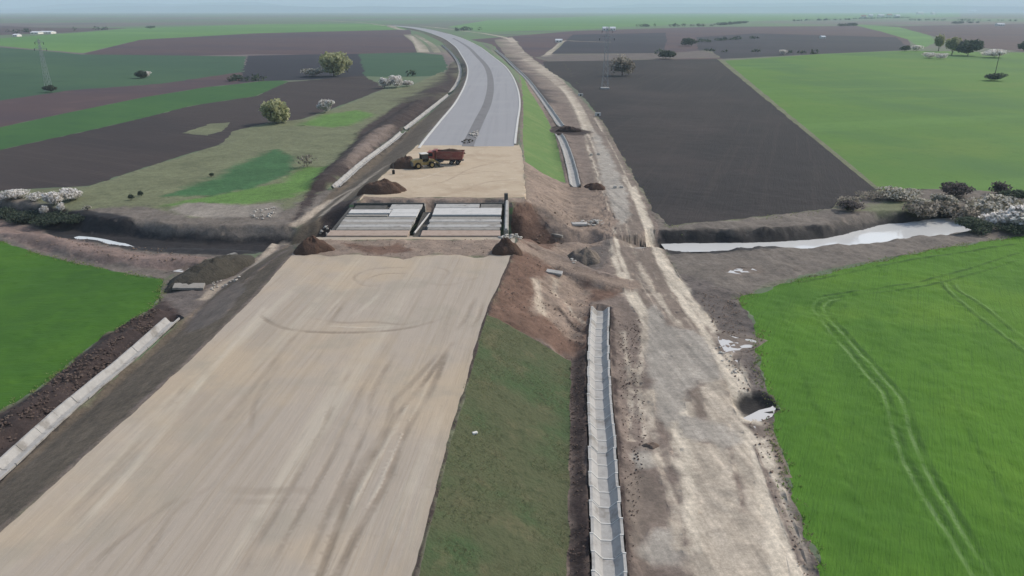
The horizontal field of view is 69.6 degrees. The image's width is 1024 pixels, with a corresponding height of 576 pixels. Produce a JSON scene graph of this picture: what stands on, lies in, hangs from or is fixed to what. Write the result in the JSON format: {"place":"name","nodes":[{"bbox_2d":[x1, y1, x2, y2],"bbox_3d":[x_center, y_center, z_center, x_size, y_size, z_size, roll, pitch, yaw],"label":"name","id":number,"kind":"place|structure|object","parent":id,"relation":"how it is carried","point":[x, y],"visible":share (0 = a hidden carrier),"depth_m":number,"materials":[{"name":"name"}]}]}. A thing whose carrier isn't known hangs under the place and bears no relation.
{"place":"outdoors","nodes":[
{"label":"outdoors","id":0,"kind":"place"},
{"bbox_2d":[0,241,162,409],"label":"wheat field","id":1,"kind":"structure","parent":0,"point":[55,314],"depth_m":99.87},
{"bbox_2d":[74,236,130,245],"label":"stream water","id":2,"kind":"structure","parent":0,"point":[103,240],"depth_m":136.66,"materials":[{"name":"grey liquid"}]},
{"bbox_2d":[0,76,383,190],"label":"brown ploughed field","id":3,"kind":"structure","parent":0,"point":[93,156],"depth_m":231.10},
{"bbox_2d":[171,202,284,217],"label":"dry ground","id":4,"kind":"structure","parent":0,"point":[208,210],"depth_m":149.64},
{"bbox_2d":[0,28,465,531],"bbox_3d":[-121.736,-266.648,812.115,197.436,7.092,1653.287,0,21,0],"label":"embankment slope","id":5,"kind":"structure","parent":0,"point":[75,435],"depth_m":77.98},
{"bbox_2d":[332,131,405,187],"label":"drainage channel","id":6,"kind":"object","parent":5,"relation":"on","point":[343,179],"visible":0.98,"depth_m":195.38,"materials":[{"name":"concrete"}]},
{"bbox_2d":[241,248,290,283],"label":"bench path","id":7,"kind":"structure","parent":0,"point":[260,268],"depth_m":109.00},
{"bbox_2d":[162,110,372,205],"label":"bright meadow","id":8,"kind":"structure","parent":0,"point":[299,181],"depth_m":169.60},
{"bbox_2d":[0,2,558,9],"bbox_3d":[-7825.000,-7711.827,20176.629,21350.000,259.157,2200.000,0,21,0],"label":"hills","id":9,"kind":"structure","parent":0,"point":[470,6],"depth_m":19899.78,"materials":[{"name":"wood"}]},
{"bbox_2d":[196,164,389,300],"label":"bench path","id":10,"kind":"structure","parent":0,"point":[209,294],"depth_m":136.53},
{"bbox_2d":[0,298,630,575],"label":"dug soil","id":11,"kind":"structure","parent":0,"point":[578,512],"depth_m":73.66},
{"bbox_2d":[0,308,159,448],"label":"soil clods","id":12,"kind":"object","parent":11,"relation":"on","point":[28,409],"visible":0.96,"depth_m":81.03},
{"bbox_2d":[0,317,179,480],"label":"drainage channel","id":13,"kind":"object","parent":11,"relation":"on","point":[18,452],"visible":0.93,"depth_m":75.73,"materials":[{"name":"concrete"}]},
{"bbox_2d":[587,306,626,575],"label":"drainage channel","id":14,"kind":"object","parent":11,"relation":"on","point":[607,552],"visible":1,"depth_m":65.53,"materials":[{"name":"concrete"}]},
{"bbox_2d":[568,319,645,575],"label":"soil clods","id":15,"kind":"object","parent":11,"relation":"on","point":[578,553],"visible":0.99,"depth_m":69.84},
{"bbox_2d":[318,194,362,236],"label":"soil slope","id":16,"kind":"structure","parent":0,"point":[331,217],"depth_m":139.57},
{"bbox_2d":[293,62,458,219],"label":"spoil bank","id":17,"kind":"structure","parent":0,"point":[333,172],"depth_m":260.92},
{"bbox_2d":[342,124,393,166],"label":"spoil bank","id":18,"kind":"structure","parent":17,"relation":"on","point":[371,141],"depth_m":215.93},
{"bbox_2d":[311,196,590,343],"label":"loose soil","id":19,"kind":"structure","parent":0,"point":[567,286],"depth_m":109.89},
{"bbox_2d":[293,235,334,255],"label":"soil heap","id":20,"kind":"object","parent":19,"relation":"on","point":[312,244],"visible":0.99,"depth_m":109.12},
{"bbox_2d":[347,240,408,252],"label":"red soil patch","id":21,"kind":"object","parent":19,"relation":"on","point":[398,244],"visible":1,"depth_m":111.95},
{"bbox_2d":[396,26,518,145],"bbox_3d":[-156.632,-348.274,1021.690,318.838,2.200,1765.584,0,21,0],"label":"motorway asphalt","id":22,"kind":"structure","parent":0,"point":[498,127],"depth_m":276.23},
{"bbox_2d":[418,34,467,147],"bbox_3d":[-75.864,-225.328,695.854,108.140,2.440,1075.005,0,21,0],"label":"kerb","id":23,"kind":"structure","parent":22,"relation":"on","point":[430,132],"depth_m":262.80,"materials":[{"name":"concrete"}]},
{"bbox_2d":[454,39,493,145],"bbox_3d":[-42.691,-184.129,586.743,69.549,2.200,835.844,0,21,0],"label":"motorway median","id":24,"kind":"object","parent":22,"relation":"on","point":[480,117],"visible":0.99,"depth_m":279.13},
{"bbox_2d":[450,34,520,143],"bbox_3d":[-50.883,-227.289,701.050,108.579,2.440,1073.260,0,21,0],"label":"kerb","id":25,"kind":"structure","parent":22,"relation":"on","point":[515,137],"depth_m":283.93,"materials":[{"name":"concrete"}]},
{"bbox_2d":[0,207,955,254],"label":"stream bank","id":26,"kind":"structure","parent":0,"point":[114,227],"depth_m":138.03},
{"bbox_2d":[4,209,40,223],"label":"bush","id":27,"kind":"object","parent":26,"relation":"on","point":[24,216],"visible":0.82,"depth_m":149.70,"materials":[{"name":"green plant"}]},
{"bbox_2d":[27,210,67,225],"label":"bush","id":28,"kind":"object","parent":26,"relation":"on","point":[48,218],"visible":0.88,"depth_m":146.88,"materials":[{"name":"green plant"}]},
{"bbox_2d":[57,213,84,223],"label":"bush","id":29,"kind":"object","parent":26,"relation":"on","point":[72,219],"visible":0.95,"depth_m":145.91,"materials":[{"name":"green plant"}]},
{"bbox_2d":[0,13,959,52],"bbox_3d":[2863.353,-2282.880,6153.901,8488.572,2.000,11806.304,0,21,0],"label":"distant field","id":30,"kind":"structure","parent":0,"point":[82,42],"depth_m":1731.99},
{"bbox_2d":[455,21,748,30],"bbox_3d":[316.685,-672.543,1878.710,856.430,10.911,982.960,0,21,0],"label":"treeline","id":31,"kind":"object","parent":30,"relation":"on","point":[465,28],"visible":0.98,"depth_m":1836.77,"materials":[{"name":"green plant"}]},
{"bbox_2d":[160,238,819,575],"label":"field margin","id":32,"kind":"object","parent":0,"point":[184,303],"visible":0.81,"depth_m":100.41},
{"bbox_2d":[419,315,570,575],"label":"grass slope","id":33,"kind":"structure","parent":0,"point":[505,535],"depth_m":61.53,"materials":[{"name":"plant"}]},
{"bbox_2d":[419,321,569,575],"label":"grass tufts","id":34,"kind":"object","parent":33,"relation":"on","point":[499,506],"visible":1,"depth_m":60.01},
{"bbox_2d":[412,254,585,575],"bbox_3d":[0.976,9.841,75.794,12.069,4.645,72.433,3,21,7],"label":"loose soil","id":35,"kind":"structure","parent":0,"point":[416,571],"depth_m":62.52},
{"bbox_2d":[0,24,1023,126],"bbox_3d":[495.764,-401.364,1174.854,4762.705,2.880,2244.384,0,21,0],"label":"reddish field","id":36,"kind":"structure","parent":0,"point":[35,107],"depth_m":872.56,"materials":[{"name":"soil"}]},
{"bbox_2d":[0,12,1023,562],"bbox_3d":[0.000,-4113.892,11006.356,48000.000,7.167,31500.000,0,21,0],"label":"ground","id":37,"kind":"structure","parent":0,"point":[430,20],"depth_m":2654.94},
{"bbox_2d":[0,220,212,270],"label":"clay berm","id":38,"kind":"structure","parent":37,"relation":"on","point":[26,235],"depth_m":122.38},
{"bbox_2d":[0,81,287,149],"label":"green crop","id":39,"kind":"object","parent":37,"relation":"on","point":[42,129],"visible":1,"depth_m":292.33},
{"bbox_2d":[0,47,447,99],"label":"teal crop","id":40,"kind":"object","parent":37,"relation":"on","point":[21,73],"visible":0.97,"depth_m":513.11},
{"bbox_2d":[165,150,296,195],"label":"lush crop","id":41,"kind":"object","parent":37,"relation":"on","point":[265,168],"visible":1,"depth_m":179.80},
{"bbox_2d":[36,90,447,261],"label":"soil clods","id":42,"kind":"object","parent":37,"relation":"on","point":[157,247],"visible":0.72,"depth_m":124.65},
{"bbox_2d":[0,237,515,575],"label":"sand roadbed","id":43,"kind":"structure","parent":37,"relation":"on","point":[295,415],"depth_m":61.36,"materials":[{"name":"sand"}]},
{"bbox_2d":[326,193,508,236],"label":"bridge","id":44,"kind":"structure","parent":37,"relation":"on","point":[395,220],"depth_m":126.29,"materials":[{"name":"concrete"}]},
{"bbox_2d":[404,94,448,129],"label":"drainage channel","id":45,"kind":"object","parent":37,"relation":"on","point":[420,116],"visible":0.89,"depth_m":287.11,"materials":[{"name":"concrete"}]},
{"bbox_2d":[360,144,525,199],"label":"sand roadbed","id":46,"kind":"structure","parent":37,"relation":"on","point":[486,171],"depth_m":160.54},
{"bbox_2d":[357,178,406,195],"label":"soil heap","id":47,"kind":"object","parent":46,"relation":"on","point":[384,186],"visible":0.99,"depth_m":144.87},
{"bbox_2d":[389,155,422,168],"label":"soil heap","id":48,"kind":"object","parent":46,"relation":"on","point":[402,163],"visible":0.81,"depth_m":167.62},
{"bbox_2d":[410,152,444,168],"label":"wheel loader","id":49,"kind":"object","parent":46,"relation":"on","point":[421,160],"visible":1,"depth_m":167.41,"materials":[{"name":"yellow paint"}]},
{"bbox_2d":[427,148,465,164],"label":"dump truck","id":50,"kind":"object","parent":46,"relation":"on","point":[452,156],"visible":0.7,"depth_m":171.37,"materials":[{"name":"red metal"}]},
{"bbox_2d":[441,45,461,92],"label":"drainage channel","id":51,"kind":"object","parent":37,"relation":"on","point":[459,74],"visible":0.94,"depth_m":484.53,"materials":[{"name":"concrete"}]},
{"bbox_2d":[0,72,931,219],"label":"pasture","id":52,"kind":"structure","parent":37,"relation":"on","point":[155,184],"depth_m":200.53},
{"bbox_2d":[0,188,30,199],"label":"blossom bush","id":53,"kind":"object","parent":52,"relation":"on","point":[11,194],"visible":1,"depth_m":157.10,"materials":[{"name":"white plant"}]},
{"bbox_2d":[42,191,63,205],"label":"blossom bush","id":54,"kind":"object","parent":52,"relation":"on","point":[53,197],"visible":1,"depth_m":151.77,"materials":[{"name":"white plant"}]},
{"bbox_2d":[59,187,82,200],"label":"blossom bush","id":55,"kind":"object","parent":52,"relation":"on","point":[69,193],"visible":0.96,"depth_m":156.09,"materials":[{"name":"white plant"}]},
{"bbox_2d":[258,98,290,123],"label":"bush","id":56,"kind":"object","parent":52,"relation":"on","point":[276,110],"visible":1,"depth_m":260.51,"materials":[{"name":"green plant"}]},
{"bbox_2d":[316,99,334,110],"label":"blossom tree","id":57,"kind":"object","parent":52,"relation":"on","point":[325,104],"visible":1,"depth_m":289.51,"materials":[{"name":"white plant"}]},
{"bbox_2d":[418,28,521,144],"bbox_3d":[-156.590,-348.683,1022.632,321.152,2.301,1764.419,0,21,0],"label":"verge","id":58,"kind":"structure","parent":37,"relation":"on","point":[517,140],"depth_m":273.39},
{"bbox_2d":[168,263,772,543],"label":"damp earth","id":59,"kind":"structure","parent":37,"relation":"on","point":[651,505],"depth_m":69.83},
{"bbox_2d":[174,269,775,426],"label":"puddle","id":60,"kind":"object","parent":59,"relation":"on","point":[758,415],"visible":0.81,"depth_m":87.92,"materials":[{"name":"grey liquid"}]},
{"bbox_2d":[696,292,817,574],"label":"soil clods","id":61,"kind":"object","parent":59,"relation":"on","point":[795,545],"visible":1,"depth_m":80.74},
{"bbox_2d":[1,65,1013,568],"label":"weeds","id":62,"kind":"object","parent":37,"relation":"on","point":[673,227],"visible":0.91,"depth_m":89.16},
{"bbox_2d":[0,189,1023,295],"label":"stream margin","id":63,"kind":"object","parent":37,"relation":"on","point":[779,265],"visible":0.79,"depth_m":131.57,"materials":[{"name":"soil"}]},
{"bbox_2d":[164,254,254,292],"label":"soil heap","id":64,"kind":"object","parent":63,"relation":"on","point":[210,271],"visible":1,"depth_m":111.01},
{"bbox_2d":[172,283,204,289],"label":"concrete slab","id":65,"kind":"structure","parent":64,"relation":"on","point":[186,286],"depth_m":106.60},
{"bbox_2d":[835,200,865,210],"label":"bush","id":66,"kind":"object","parent":63,"relation":"on","point":[847,205],"visible":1,"depth_m":147.31,"materials":[{"name":"brown plant"}]},
{"bbox_2d":[854,190,891,199],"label":"bush","id":67,"kind":"object","parent":63,"relation":"on","point":[870,194],"visible":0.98,"depth_m":157.17,"materials":[{"name":"grey plant"}]},
{"bbox_2d":[875,185,918,200],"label":"bush","id":68,"kind":"object","parent":63,"relation":"on","point":[897,193],"visible":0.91,"depth_m":156.19,"materials":[{"name":"grey plant"}]},
{"bbox_2d":[901,200,939,217],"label":"bush","id":69,"kind":"object","parent":63,"relation":"on","point":[923,209],"visible":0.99,"depth_m":148.43,"materials":[{"name":"grey plant"}]},
{"bbox_2d":[928,199,961,216],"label":"bush","id":70,"kind":"object","parent":63,"relation":"on","point":[948,208],"visible":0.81,"depth_m":150.59,"materials":[{"name":"grey plant"}]},
{"bbox_2d":[939,181,975,195],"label":"bush","id":71,"kind":"object","parent":63,"relation":"on","point":[957,188],"visible":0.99,"depth_m":158.27,"materials":[{"name":"green plant"}]},
{"bbox_2d":[952,206,980,221],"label":"bush","id":72,"kind":"object","parent":63,"relation":"on","point":[964,212],"visible":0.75,"depth_m":148.00,"materials":[{"name":"grey plant"}]},
{"bbox_2d":[955,216,993,234],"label":"bush","id":73,"kind":"object","parent":63,"relation":"on","point":[974,224],"visible":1,"depth_m":133.79,"materials":[{"name":"green plant"}]},
{"bbox_2d":[963,197,1005,215],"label":"bush","id":74,"kind":"object","parent":63,"relation":"on","point":[985,206],"visible":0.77,"depth_m":151.99,"materials":[{"name":"grey plant"}]},
{"bbox_2d":[978,209,1008,226],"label":"blossom bush","id":75,"kind":"object","parent":63,"relation":"on","point":[997,216],"visible":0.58,"depth_m":137.52,"materials":[{"name":"white plant"}]},
{"bbox_2d":[988,181,1012,193],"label":"bush","id":76,"kind":"object","parent":63,"relation":"on","point":[999,186],"visible":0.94,"depth_m":161.60,"materials":[{"name":"green plant"}]},
{"bbox_2d":[980,193,1023,210],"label":"bush","id":77,"kind":"object","parent":63,"relation":"on","point":[1007,201],"visible":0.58,"depth_m":154.03,"materials":[{"name":"grey plant"}]},
{"bbox_2d":[990,221,1023,233],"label":"bush","id":78,"kind":"object","parent":63,"relation":"on","point":[1013,228],"visible":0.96,"depth_m":132.80,"materials":[{"name":"green plant"}]},
{"bbox_2d":[998,189,1023,198],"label":"bush","id":79,"kind":"object","parent":63,"relation":"on","point":[1018,194],"visible":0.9,"depth_m":156.41,"materials":[{"name":"green plant"}]},
{"bbox_2d":[1003,205,1023,224],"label":"blossom bush","id":80,"kind":"object","parent":63,"relation":"on","point":[1015,215],"visible":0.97,"depth_m":134.73,"materials":[{"name":"white plant"}]},
{"bbox_2d":[549,126,590,135],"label":"bare earth","id":81,"kind":"structure","parent":37,"relation":"on","point":[553,129],"depth_m":244.98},
{"bbox_2d":[516,241,639,288],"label":"haul ramp","id":82,"kind":"structure","parent":37,"relation":"on","point":[584,275],"depth_m":109.83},
{"bbox_2d":[491,37,739,575],"bbox_3d":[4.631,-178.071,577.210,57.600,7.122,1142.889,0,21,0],"label":"bare earth","id":83,"kind":"structure","parent":37,"relation":"on","point":[619,302],"depth_m":88.99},
{"bbox_2d":[495,50,563,125],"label":"drainage channel","id":84,"kind":"object","parent":83,"relation":"on","point":[554,116],"visible":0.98,"depth_m":345.85,"materials":[{"name":"concrete"}]},
{"bbox_2d":[555,133,580,186],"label":"drainage channel","id":85,"kind":"object","parent":83,"relation":"on","point":[573,175],"visible":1,"depth_m":194.68,"materials":[{"name":"concrete"}]},
{"bbox_2d":[592,128,735,564],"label":"grey mud","id":86,"kind":"structure","parent":37,"relation":"on","point":[680,361],"depth_m":82.30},
{"bbox_2d":[733,391,776,420],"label":"pit","id":87,"kind":"object","parent":37,"relation":"in","point":[746,404],"visible":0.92,"depth_m":77.27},
{"bbox_2d":[717,59,880,190],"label":"field margin","id":88,"kind":"object","parent":37,"relation":"on","point":[802,127],"visible":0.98,"depth_m":261.63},
{"bbox_2d":[792,16,1015,25],"bbox_3d":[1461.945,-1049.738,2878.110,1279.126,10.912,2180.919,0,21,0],"label":"treeline","id":89,"kind":"object","parent":37,"relation":"on","point":[853,24],"visible":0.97,"depth_m":2829.71,"materials":[{"name":"green plant"}]},
{"bbox_2d":[0,5,1023,11],"bbox_3d":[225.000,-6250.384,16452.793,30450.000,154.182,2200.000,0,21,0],"label":"hills","id":90,"kind":"structure","parent":0,"point":[275,8],"depth_m":15891.89,"materials":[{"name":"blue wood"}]},
{"bbox_2d":[0,0,1023,7],"label":"sky","id":91,"kind":"structure","parent":0,"point":[3,3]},
{"bbox_2d":[520,75,565,182],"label":"grass slope","id":92,"kind":"structure","parent":0,"point":[541,152],"depth_m":217.61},
{"bbox_2d":[318,20,791,575],"bbox_3d":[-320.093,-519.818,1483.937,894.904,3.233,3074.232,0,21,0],"label":"dirt track","id":93,"kind":"structure","parent":0,"point":[734,542],"depth_m":62.60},
{"bbox_2d":[622,313,685,549],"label":"wheel rut","id":94,"kind":"structure","parent":93,"relation":"on","point":[649,425],"depth_m":71.96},
{"bbox_2d":[545,76,791,477],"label":"wheel rut","id":95,"kind":"structure","parent":93,"relation":"on","point":[652,269],"depth_m":119.47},
{"bbox_2d":[560,87,807,575],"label":"wheel rut","id":96,"kind":"structure","parent":93,"relation":"on","point":[777,540],"depth_m":69.20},
{"bbox_2d":[657,422,809,575],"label":"mud rut","id":97,"kind":"structure","parent":93,"relation":"on","point":[783,515],"depth_m":61.03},
{"bbox_2d":[488,201,621,359],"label":"red soil slope","id":98,"kind":"structure","parent":0,"point":[523,214],"depth_m":98.92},
{"bbox_2d":[492,237,522,255],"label":"soil heap","id":99,"kind":"object","parent":98,"relation":"on","point":[504,246],"visible":0.96,"depth_m":108.78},
{"bbox_2d":[501,264,517,304],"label":"loose soil","id":100,"kind":"structure","parent":98,"relation":"on","point":[511,280],"depth_m":98.62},
{"bbox_2d":[494,199,604,343],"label":"soil clods","id":101,"kind":"object","parent":98,"relation":"on","point":[549,284],"visible":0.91,"depth_m":99.60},
{"bbox_2d":[533,278,587,324],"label":"loose soil","id":102,"kind":"structure","parent":0,"point":[537,293],"depth_m":99.40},
{"bbox_2d":[521,160,615,254],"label":"soil slope","id":103,"kind":"structure","parent":0,"point":[539,186],"depth_m":145.45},
{"bbox_2d":[567,247,599,265],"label":"soil heap","id":104,"kind":"object","parent":103,"relation":"on","point":[586,256],"visible":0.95,"depth_m":117.97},
{"bbox_2d":[238,33,904,81],"bbox_3d":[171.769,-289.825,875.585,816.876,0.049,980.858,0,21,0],"label":"dark field","id":105,"kind":"structure","parent":0,"point":[279,67],"depth_m":802.30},
{"bbox_2d":[300,67,323,74],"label":"bush","id":106,"kind":"object","parent":105,"relation":"on","point":[314,71],"visible":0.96,"depth_m":450.50,"materials":[{"name":"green plant"}]},
{"bbox_2d":[318,51,348,75],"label":"willow tree","id":107,"kind":"object","parent":105,"relation":"on","point":[334,63],"visible":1,"depth_m":445.86,"materials":[{"name":"green plant"}]},
{"bbox_2d":[227,35,818,80],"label":"treeline","id":108,"kind":"object","parent":105,"relation":"on","point":[234,77],"visible":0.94,"depth_m":681.60,"materials":[{"name":"green plant"}]},
{"bbox_2d":[535,50,719,60],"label":"pale track field","id":109,"kind":"structure","parent":0,"point":[631,56],"depth_m":646.21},
{"bbox_2d":[654,48,675,58],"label":"bush","id":110,"kind":"object","parent":109,"relation":"on","point":[666,53],"visible":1,"depth_m":610.93,"materials":[{"name":"green plant"}]},
{"bbox_2d":[543,59,876,225],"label":"black ploughed field","id":111,"kind":"structure","parent":0,"point":[703,140],"depth_m":222.65,"materials":[{"name":"soil"}]},
{"bbox_2d":[608,54,635,75],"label":"tree","id":112,"kind":"object","parent":111,"relation":"on","point":[623,64],"visible":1,"depth_m":453.22,"materials":[{"name":"green plant"}]},
{"bbox_2d":[600,2,1023,7],"bbox_3d":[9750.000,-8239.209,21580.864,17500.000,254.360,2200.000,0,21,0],"label":"hills","id":113,"kind":"structure","parent":0,"point":[746,4],"depth_m":21357.52,"materials":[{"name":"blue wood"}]},
{"bbox_2d":[661,218,970,251],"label":"stream water","id":114,"kind":"structure","parent":0,"point":[929,227],"depth_m":139.33,"materials":[{"name":"grey liquid"}]},
{"bbox_2d":[725,51,1023,191],"bbox_3d":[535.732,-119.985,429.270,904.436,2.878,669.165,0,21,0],"label":"grass field","id":115,"kind":"structure","parent":0,"point":[911,119],"depth_m":301.16,"materials":[{"name":"plant"}]},
{"bbox_2d":[945,37,961,54],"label":"tree","id":116,"kind":"object","parent":115,"relation":"on","point":[953,43],"visible":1,"depth_m":662.28,"materials":[{"name":"green plant"}]},
{"bbox_2d":[956,39,984,55],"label":"tree","id":117,"kind":"object","parent":115,"relation":"on","point":[968,46],"visible":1,"depth_m":649.49,"materials":[{"name":"green plant"}]},
{"bbox_2d":[980,49,1009,56],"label":"blossom bush","id":118,"kind":"object","parent":115,"relation":"on","point":[993,52],"visible":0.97,"depth_m":624.88,"materials":[{"name":"white plant"}]},
{"bbox_2d":[739,236,1023,575],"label":"wheat field","id":119,"kind":"structure","parent":0,"point":[897,387],"depth_m":75.37,"materials":[{"name":"plant"}]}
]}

